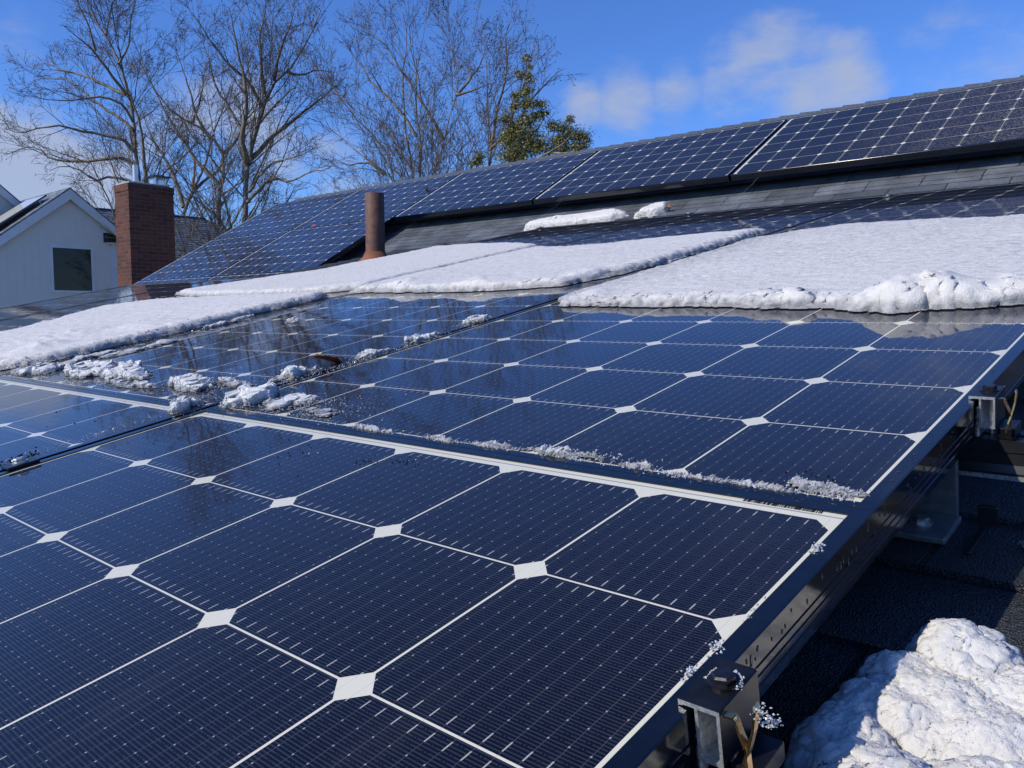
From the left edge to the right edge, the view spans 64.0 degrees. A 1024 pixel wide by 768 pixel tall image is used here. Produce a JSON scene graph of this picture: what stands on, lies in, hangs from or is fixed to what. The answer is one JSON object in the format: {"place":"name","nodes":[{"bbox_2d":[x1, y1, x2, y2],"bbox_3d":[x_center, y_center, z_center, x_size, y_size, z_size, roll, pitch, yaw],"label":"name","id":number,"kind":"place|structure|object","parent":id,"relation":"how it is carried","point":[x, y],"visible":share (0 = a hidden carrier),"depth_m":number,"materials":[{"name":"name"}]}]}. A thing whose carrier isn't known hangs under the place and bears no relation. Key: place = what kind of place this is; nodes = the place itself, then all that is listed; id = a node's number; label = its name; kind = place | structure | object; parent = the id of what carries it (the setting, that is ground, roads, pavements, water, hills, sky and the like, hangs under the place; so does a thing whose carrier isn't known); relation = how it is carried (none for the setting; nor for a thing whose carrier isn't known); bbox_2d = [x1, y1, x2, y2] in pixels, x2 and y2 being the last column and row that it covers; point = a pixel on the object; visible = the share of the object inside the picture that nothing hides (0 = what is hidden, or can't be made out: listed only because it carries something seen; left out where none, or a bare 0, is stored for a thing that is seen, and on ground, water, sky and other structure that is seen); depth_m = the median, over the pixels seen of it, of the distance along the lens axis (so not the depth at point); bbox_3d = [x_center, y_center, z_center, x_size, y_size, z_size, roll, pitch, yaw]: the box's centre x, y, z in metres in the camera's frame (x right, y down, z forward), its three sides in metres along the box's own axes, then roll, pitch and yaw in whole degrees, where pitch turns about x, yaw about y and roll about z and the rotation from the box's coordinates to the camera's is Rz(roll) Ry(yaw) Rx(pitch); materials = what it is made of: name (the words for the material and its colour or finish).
{"place":"outdoors","nodes":[
{"label":"outdoors","id":0,"kind":"place"},
{"bbox_2d":[95,207,226,258],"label":"shingled house","id":1,"kind":"structure","parent":0,"point":[104,212],"depth_m":33.66,"materials":[{"name":"grey"}]},
{"bbox_2d":[0,0,1023,228],"label":"sky","id":2,"kind":"structure","parent":0,"point":[654,68],"materials":[{"name":"blue"}]},
{"label":"ground","id":3,"kind":"structure","parent":0,"visible":0},
{"bbox_2d":[0,184,21,215],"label":"gable house","id":4,"kind":"structure","parent":3,"relation":"on","point":[8,200],"depth_m":25.19,"materials":[{"name":"white paint"}]},
{"bbox_2d":[0,187,117,307],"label":"gable house","id":5,"kind":"structure","parent":3,"relation":"on","point":[54,244],"depth_m":23.15,"materials":[{"name":"white"}]},
{"bbox_2d":[0,195,46,224],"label":"solar panel","id":6,"kind":"object","parent":5,"relation":"on","point":[16,210],"visible":1,"depth_m":23.09,"materials":[{"name":"glass"}]},
{"bbox_2d":[49,245,94,292],"bbox_3d":[-12.572,-3.274,23.471,0.034,1.330,1.163,4,6,42],"label":"window frame","id":7,"kind":"structure","parent":5,"relation":"in","point":[71,267],"depth_m":23.46,"materials":[{"name":"glass"}]},
{"bbox_2d":[0,0,247,258],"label":"bare tree","id":8,"kind":"object","parent":3,"relation":"on","point":[131,131],"visible":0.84,"depth_m":23.89,"materials":[{"name":"brown plant"}]},
{"bbox_2d":[113,165,175,286],"bbox_3d":[-7.133,0.085,16.217,0.644,8.630,0.892,4,6,42],"label":"brick chimney","id":9,"kind":"object","parent":3,"relation":"on","point":[145,229],"visible":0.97,"depth_m":15.71,"materials":[{"name":"brick"}]},
{"bbox_2d":[70,24,317,229],"bbox_3d":[-15.041,-7.426,40.123,10.542,19.651,5.686,0,5,-2],"label":"bare tree","id":10,"kind":"object","parent":3,"relation":"on","point":[215,181],"visible":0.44,"depth_m":39.57,"materials":[{"name":"brown plant"}]},
{"bbox_2d":[136,51,271,226],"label":"bare tree","id":11,"kind":"object","parent":3,"relation":"on","point":[193,179],"visible":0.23,"depth_m":41.76,"materials":[{"name":"brown plant"}]},
{"bbox_2d":[123,0,357,259],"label":"bare tree","id":12,"kind":"object","parent":3,"relation":"on","point":[248,158],"visible":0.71,"depth_m":24.83,"materials":[{"name":"brown plant"}]},
{"bbox_2d":[241,0,516,191],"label":"bare tree","id":13,"kind":"object","parent":3,"relation":"on","point":[381,170],"visible":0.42,"depth_m":23.94,"materials":[{"name":"brown plant"}]},
{"bbox_2d":[343,0,512,188],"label":"bare tree","id":14,"kind":"object","parent":3,"relation":"on","point":[434,100],"visible":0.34,"depth_m":22.35,"materials":[{"name":"brown plant"}]},
{"bbox_2d":[395,0,587,175],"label":"bare tree","id":15,"kind":"object","parent":3,"relation":"on","point":[483,110],"visible":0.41,"depth_m":22.52,"materials":[{"name":"brown plant"}]},
{"bbox_2d":[466,0,599,167],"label":"evergreen tree","id":16,"kind":"object","parent":3,"relation":"on","point":[523,135],"visible":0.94,"depth_m":21.43,"materials":[{"name":"green plant"}]},
{"bbox_2d":[263,75,1023,767],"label":"house","id":17,"kind":"structure","parent":3,"relation":"on","point":[899,593],"depth_m":0.84,"materials":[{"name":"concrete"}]},
{"bbox_2d":[133,276,212,284],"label":"solar panel","id":18,"kind":"object","parent":17,"relation":"on","point":[174,280],"visible":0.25,"depth_m":8.58,"materials":[{"name":"blue glass"}]},
{"bbox_2d":[140,230,289,280],"bbox_3d":[-3.268,-1.380,8.975,1.672,0.040,1.016,4,37,42],"label":"solar panel","id":19,"kind":"object","parent":17,"relation":"attached to","point":[212,258],"visible":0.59,"depth_m":8.91,"materials":[{"name":"blue glass"}]},
{"bbox_2d":[208,271,290,279],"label":"solar panel","id":20,"kind":"object","parent":17,"relation":"on","point":[241,276],"visible":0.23,"depth_m":7.65,"materials":[{"name":"blue glass"}]},
{"bbox_2d":[213,191,355,239],"bbox_3d":[-2.675,-1.946,9.584,1.672,0.040,1.016,4,37,42],"label":"solar panel","id":21,"kind":"object","parent":17,"relation":"on","point":[285,216],"visible":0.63,"depth_m":9.52,"materials":[{"name":"blue glass"}]},
{"bbox_2d":[215,218,393,275],"bbox_3d":[-2.015,-1.286,7.844,1.672,0.040,1.016,4,37,42],"label":"solar panel","id":22,"kind":"object","parent":17,"relation":"attached to","point":[297,249],"visible":0.71,"depth_m":7.77,"materials":[{"name":"blue glass"}]},
{"bbox_2d":[359,192,386,260],"bbox_3d":[-1.085,-1.231,6.500,0.320,0.551,0.320,4,6,42],"label":"vent pipe","id":23,"kind":"object","parent":17,"relation":"on","point":[374,224],"visible":0.82,"depth_m":6.43,"materials":[{"name":"metal"}]},
{"bbox_2d":[292,173,460,229],"bbox_3d":[-1.422,-1.852,8.453,1.672,0.040,1.016,4,37,42],"label":"solar panel","id":24,"kind":"object","parent":17,"relation":"on","point":[399,198],"visible":0.63,"depth_m":8.40,"materials":[{"name":"blue glass"}]},
{"bbox_2d":[394,151,597,220],"bbox_3d":[-0.170,-1.758,7.322,1.672,0.040,1.016,4,37,42],"label":"solar panel","id":25,"kind":"object","parent":17,"relation":"on","point":[520,184],"visible":0.81,"depth_m":7.21,"materials":[{"name":"blue glass"}]},
{"bbox_2d":[466,214,683,245],"bbox_3d":[0.022,-0.692,4.105,1.016,0.040,1.672,4,18,42],"label":"solar panel","id":26,"kind":"object","parent":17,"relation":"attached to","point":[551,236],"visible":0.3,"depth_m":4.30,"materials":[{"name":"blue glass"}]},
{"bbox_2d":[524,208,628,230],"bbox_3d":[0.465,-1.210,6.054,0.926,0.132,0.163,4,6,38],"label":"snow clump","id":27,"kind":"object","parent":17,"relation":"on","point":[610,214],"visible":0.87,"depth_m":5.98,"materials":[{"name":"white snow"}]},
{"bbox_2d":[633,201,668,218],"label":"snow clump","id":28,"kind":"object","parent":17,"relation":"on","point":[653,209],"visible":0.96,"depth_m":5.59,"materials":[{"name":"white snow"}]},
{"bbox_2d":[533,119,787,204],"bbox_3d":[1.083,-1.664,6.192,1.671,0.040,1.016,4,37,42],"label":"solar panel","id":29,"kind":"object","parent":17,"relation":"on","point":[718,156],"visible":0.86,"depth_m":6.07,"materials":[{"name":"blue glass"}]},
{"bbox_2d":[556,195,886,250],"bbox_3d":[0.784,-0.634,3.418,1.016,0.040,1.672,4,18,42],"label":"solar panel","id":30,"kind":"object","parent":17,"relation":"attached to","point":[770,219],"visible":0.46,"depth_m":3.52,"materials":[{"name":"blue glass"}]},
{"bbox_2d":[708,748,742,767],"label":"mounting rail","id":31,"kind":"object","parent":17,"relation":"attached to","point":[728,765],"visible":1,"depth_m":0.44,"materials":[{"name":"metal"}]},
{"bbox_2d":[0,377,203,472],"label":"solar panel","id":32,"kind":"object","parent":31,"relation":"on","point":[28,412],"visible":0.69,"depth_m":1.37,"materials":[{"name":"blue glass"}]},
{"bbox_2d":[1,456,39,470],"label":"panel clamp","id":33,"kind":"object","parent":32,"relation":"attached to","point":[19,462],"visible":1,"depth_m":1.10,"materials":[{"name":"silver metal"}]},
{"bbox_2d":[166,395,207,414],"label":"snow clump","id":34,"kind":"object","parent":32,"relation":"on","point":[183,403],"visible":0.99,"depth_m":1.31,"materials":[{"name":"white snow"}]},
{"bbox_2d":[0,343,869,486],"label":"grit","id":35,"kind":"object","parent":32,"relation":"on","point":[31,454],"visible":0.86,"depth_m":1.12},
{"bbox_2d":[4,307,870,680],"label":"ice crumbs","id":36,"kind":"object","parent":32,"relation":"on","point":[716,647],"visible":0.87,"depth_m":0.82,"materials":[{"name":"white ice"}]},
{"bbox_2d":[0,409,875,767],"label":"solar panel","id":37,"kind":"object","parent":31,"relation":"on","point":[204,593],"visible":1,"depth_m":0.58,"materials":[{"name":"blue"}]},
{"bbox_2d":[677,657,784,767],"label":"end clamp","id":38,"kind":"object","parent":31,"relation":"attached to","point":[726,723],"visible":1,"depth_m":0.43,"materials":[{"name":"metal"}]},
{"bbox_2d":[703,667,744,689],"bbox_3d":[0.115,0.155,0.436,0.022,0.005,0.015,4,6,42],"label":"frost ring","id":39,"kind":"object","parent":38,"relation":"on","point":[739,674],"visible":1,"depth_m":0.43,"materials":[{"name":"white ice"}]},
{"bbox_2d":[750,702,783,729],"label":"frost crystals","id":40,"kind":"object","parent":38,"relation":"attached to","point":[773,721],"visible":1,"depth_m":0.41,"materials":[{"name":"white ice"}]},
{"bbox_2d":[731,80,1023,180],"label":"solar panel","id":41,"kind":"object","parent":17,"relation":"on","point":[985,118],"visible":1,"depth_m":4.97,"materials":[{"name":"blue glass"}]},
{"bbox_2d":[764,182,1023,235],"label":"solar panel","id":42,"kind":"object","parent":17,"relation":"attached to","point":[994,200],"visible":0.47,"depth_m":2.90,"materials":[{"name":"blue glass"}]},
{"bbox_2d":[782,618,1023,767],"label":"snow heap","id":43,"kind":"object","parent":17,"relation":"on","point":[942,693],"visible":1,"depth_m":0.52,"materials":[{"name":"white snow"}]},
{"bbox_2d":[894,460,961,544],"bbox_3d":[0.417,0.113,0.842,0.068,0.073,0.068,4,18,42],"label":"roof foot","id":44,"kind":"object","parent":17,"relation":"on","point":[935,518],"visible":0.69,"depth_m":0.84},
{"bbox_2d":[963,504,998,554],"bbox_3d":[0.461,0.143,0.808,0.018,0.036,0.076,4,6,42],"label":"flashing tab","id":45,"kind":"object","parent":17,"relation":"on","point":[988,515],"visible":1,"depth_m":0.83,"materials":[{"name":"black metal"}]},
{"bbox_2d":[958,429,1023,481],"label":"mounting rail","id":46,"kind":"object","parent":17,"relation":"attached to","point":[984,455],"depth_m":0.83,"materials":[{"name":"metal"}]},
{"bbox_2d":[0,280,207,319],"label":"solar panel","id":47,"kind":"object","parent":46,"relation":"on","point":[56,303],"visible":0.53,"depth_m":4.52,"materials":[{"name":"glass"}]},
{"bbox_2d":[0,277,261,330],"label":"solar panel","id":48,"kind":"object","parent":46,"relation":"on","point":[15,322],"visible":0.35,"depth_m":3.88,"materials":[{"name":"glass"}]},
{"bbox_2d":[0,290,351,375],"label":"solar panel","id":49,"kind":"object","parent":46,"relation":"on","point":[334,294],"visible":0.03,"depth_m":2.35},
{"bbox_2d":[0,290,328,369],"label":"snow sheet","id":50,"kind":"object","parent":49,"relation":"on","point":[89,330],"visible":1,"depth_m":2.54,"materials":[{"name":"white snow"}]},
{"bbox_2d":[175,242,537,296],"bbox_3d":[-0.657,-0.530,3.719,1.458,0.294,1.330,4,6,42],"label":"snow sheet","id":51,"kind":"object","parent":49,"relation":"on","point":[348,276],"visible":0.94,"depth_m":3.40,"materials":[{"name":"white snow"}]},
{"bbox_2d":[0,251,706,408],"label":"solar panel","id":52,"kind":"object","parent":46,"relation":"on","point":[270,345],"visible":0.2,"depth_m":1.93,"materials":[{"name":"blue glass"}]},
{"bbox_2d":[7,362,63,377],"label":"snow clump","id":53,"kind":"object","parent":52,"relation":"on","point":[42,368],"visible":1,"depth_m":1.94,"materials":[{"name":"white snow"}]},
{"bbox_2d":[59,349,121,366],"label":"snow clump","id":54,"kind":"object","parent":52,"relation":"on","point":[78,358],"visible":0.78,"depth_m":2.07,"materials":[{"name":"white snow"}]},
{"bbox_2d":[63,359,141,378],"bbox_3d":[-0.927,-0.034,1.827,0.269,0.043,0.107,3,5,29],"label":"snow clump","id":55,"kind":"object","parent":52,"relation":"on","point":[84,369],"visible":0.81,"depth_m":1.80,"materials":[{"name":"white snow"}]},
{"bbox_2d":[100,376,156,389],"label":"snow clump","id":56,"kind":"object","parent":52,"relation":"on","point":[119,381],"visible":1,"depth_m":1.60,"materials":[{"name":"white snow"}]},
{"bbox_2d":[99,363,159,380],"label":"snow clump","id":57,"kind":"object","parent":52,"relation":"on","point":[132,371],"visible":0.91,"depth_m":1.69,"materials":[{"name":"white snow"}]},
{"bbox_2d":[98,339,176,359],"bbox_3d":[-0.954,-0.090,2.109,0.079,0.048,0.206,4,6,42],"label":"snow clump","id":58,"kind":"object","parent":52,"relation":"on","point":[136,349],"visible":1,"depth_m":2.09,"materials":[{"name":"white snow"}]},
{"bbox_2d":[158,372,220,392],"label":"snow clump","id":59,"kind":"object","parent":52,"relation":"on","point":[195,382],"visible":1,"depth_m":1.48,"materials":[{"name":"white snow"}]},
{"bbox_2d":[203,314,254,328],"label":"snow clump","id":60,"kind":"object","parent":52,"relation":"on","point":[235,319],"visible":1,"depth_m":2.40,"materials":[{"name":"white snow"}]},
{"bbox_2d":[215,376,254,387],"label":"snow clump","id":61,"kind":"object","parent":52,"relation":"on","point":[227,381],"visible":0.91,"depth_m":1.46,"materials":[{"name":"white snow"}]},
{"bbox_2d":[284,317,301,323],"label":"snow clump","id":62,"kind":"object","parent":52,"relation":"on","point":[293,320],"visible":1,"depth_m":2.22,"materials":[{"name":"white snow"}]},
{"bbox_2d":[268,365,321,382],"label":"snow clump","id":63,"kind":"object","parent":52,"relation":"on","point":[291,371],"visible":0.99,"depth_m":1.45,"materials":[{"name":"white snow"}]},
{"bbox_2d":[312,354,341,362],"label":"dead leaf","id":64,"kind":"object","parent":52,"relation":"on","point":[332,359],"visible":0.92,"depth_m":1.52,"materials":[{"name":"brown plant"}]},
{"bbox_2d":[348,348,392,361],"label":"snow clump","id":65,"kind":"object","parent":52,"relation":"on","point":[366,353],"visible":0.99,"depth_m":1.55,"materials":[{"name":"white snow"}]},
{"bbox_2d":[404,331,440,343],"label":"snow clump","id":66,"kind":"object","parent":52,"relation":"on","point":[416,338],"visible":0.98,"depth_m":1.64,"materials":[{"name":"white snow"}]},
{"bbox_2d":[455,314,490,326],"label":"snow clump","id":67,"kind":"object","parent":52,"relation":"on","point":[475,319],"visible":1,"depth_m":1.77,"materials":[{"name":"white snow"}]},
{"bbox_2d":[348,228,767,293],"bbox_3d":[0.157,-0.415,2.765,1.022,0.231,1.043,4,6,42],"label":"snow sheet","id":68,"kind":"object","parent":52,"relation":"on","point":[539,266],"visible":1,"depth_m":2.56,"materials":[{"name":"white snow"}]},
{"bbox_2d":[208,300,1023,557],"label":"solar panel","id":69,"kind":"object","parent":46,"relation":"on","point":[857,401],"visible":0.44,"depth_m":1.03,"materials":[{"name":"blue glass"}]},
{"bbox_2d":[218,381,281,408],"bbox_3d":[-0.409,0.017,1.310,0.104,0.041,0.094,2,5,19],"label":"snow clump","id":70,"kind":"object","parent":69,"relation":"on","point":[245,394],"visible":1,"depth_m":1.29,"materials":[{"name":"white snow"}]},
{"bbox_2d":[259,392,324,412],"bbox_3d":[-0.342,0.028,1.245,0.110,0.026,0.078,4,6,42],"label":"snow clump","id":71,"kind":"object","parent":69,"relation":"on","point":[289,400],"visible":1,"depth_m":1.24,"materials":[{"name":"white snow"}]},
{"bbox_2d":[296,406,339,416],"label":"snow clump","id":72,"kind":"object","parent":69,"relation":"on","point":[319,412],"visible":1,"depth_m":1.17,"materials":[{"name":"white snow"}]},
{"bbox_2d":[353,422,395,432],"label":"snow clump","id":73,"kind":"object","parent":69,"relation":"on","point":[370,427],"visible":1,"depth_m":1.03,"materials":[{"name":"white snow"}]},
{"bbox_2d":[419,434,466,443],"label":"snow clump","id":74,"kind":"object","parent":69,"relation":"on","point":[441,438],"visible":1,"depth_m":0.95,"materials":[{"name":"white snow"}]},
{"bbox_2d":[469,440,519,450],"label":"snow clump","id":75,"kind":"object","parent":69,"relation":"on","point":[494,443],"visible":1,"depth_m":0.90,"materials":[{"name":"white snow"}]},
{"bbox_2d":[225,407,854,502],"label":"ice grains","id":76,"kind":"object","parent":69,"relation":"on","point":[642,468],"visible":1,"depth_m":0.78},
{"bbox_2d":[518,444,611,462],"bbox_3d":[0.053,0.070,0.842,0.117,0.014,0.025,4,6,42],"label":"snow clump","id":77,"kind":"object","parent":69,"relation":"on","point":[567,451],"visible":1,"depth_m":0.84,"materials":[{"name":"white snow"}]},
{"bbox_2d":[259,351,1013,666],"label":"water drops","id":78,"kind":"object","parent":69,"relation":"on","point":[751,661],"visible":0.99,"depth_m":0.65,"materials":[{"name":"clear liquid"}]},
{"bbox_2d":[618,460,654,470],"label":"snow clump","id":79,"kind":"object","parent":69,"relation":"on","point":[640,465],"visible":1,"depth_m":0.77,"materials":[{"name":"white snow"}]},
{"bbox_2d":[673,471,807,493],"bbox_3d":[0.192,0.084,0.705,0.128,0.009,0.014,4,6,42],"label":"snow clump","id":80,"kind":"object","parent":69,"relation":"on","point":[762,484],"visible":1,"depth_m":0.70,"materials":[{"name":"white snow"}]},
{"bbox_2d":[558,214,1023,313],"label":"snow sheet","id":81,"kind":"object","parent":69,"relation":"on","point":[900,266],"visible":1,"depth_m":1.68,"materials":[{"name":"white snow"}]},
{"bbox_2d":[790,474,869,498],"bbox_3d":[0.256,0.084,0.664,0.069,0.012,0.024,4,6,42],"label":"snow clump","id":82,"kind":"object","parent":69,"relation":"on","point":[831,490],"visible":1,"depth_m":0.66,"materials":[{"name":"white snow"}]},
{"bbox_2d":[968,384,1020,439],"bbox_3d":[0.493,0.035,0.835,0.042,0.070,0.047,4,18,42],"label":"end clamp","id":83,"kind":"object","parent":46,"relation":"attached to","point":[993,403],"visible":1,"depth_m":0.83,"materials":[{"name":"metal"}]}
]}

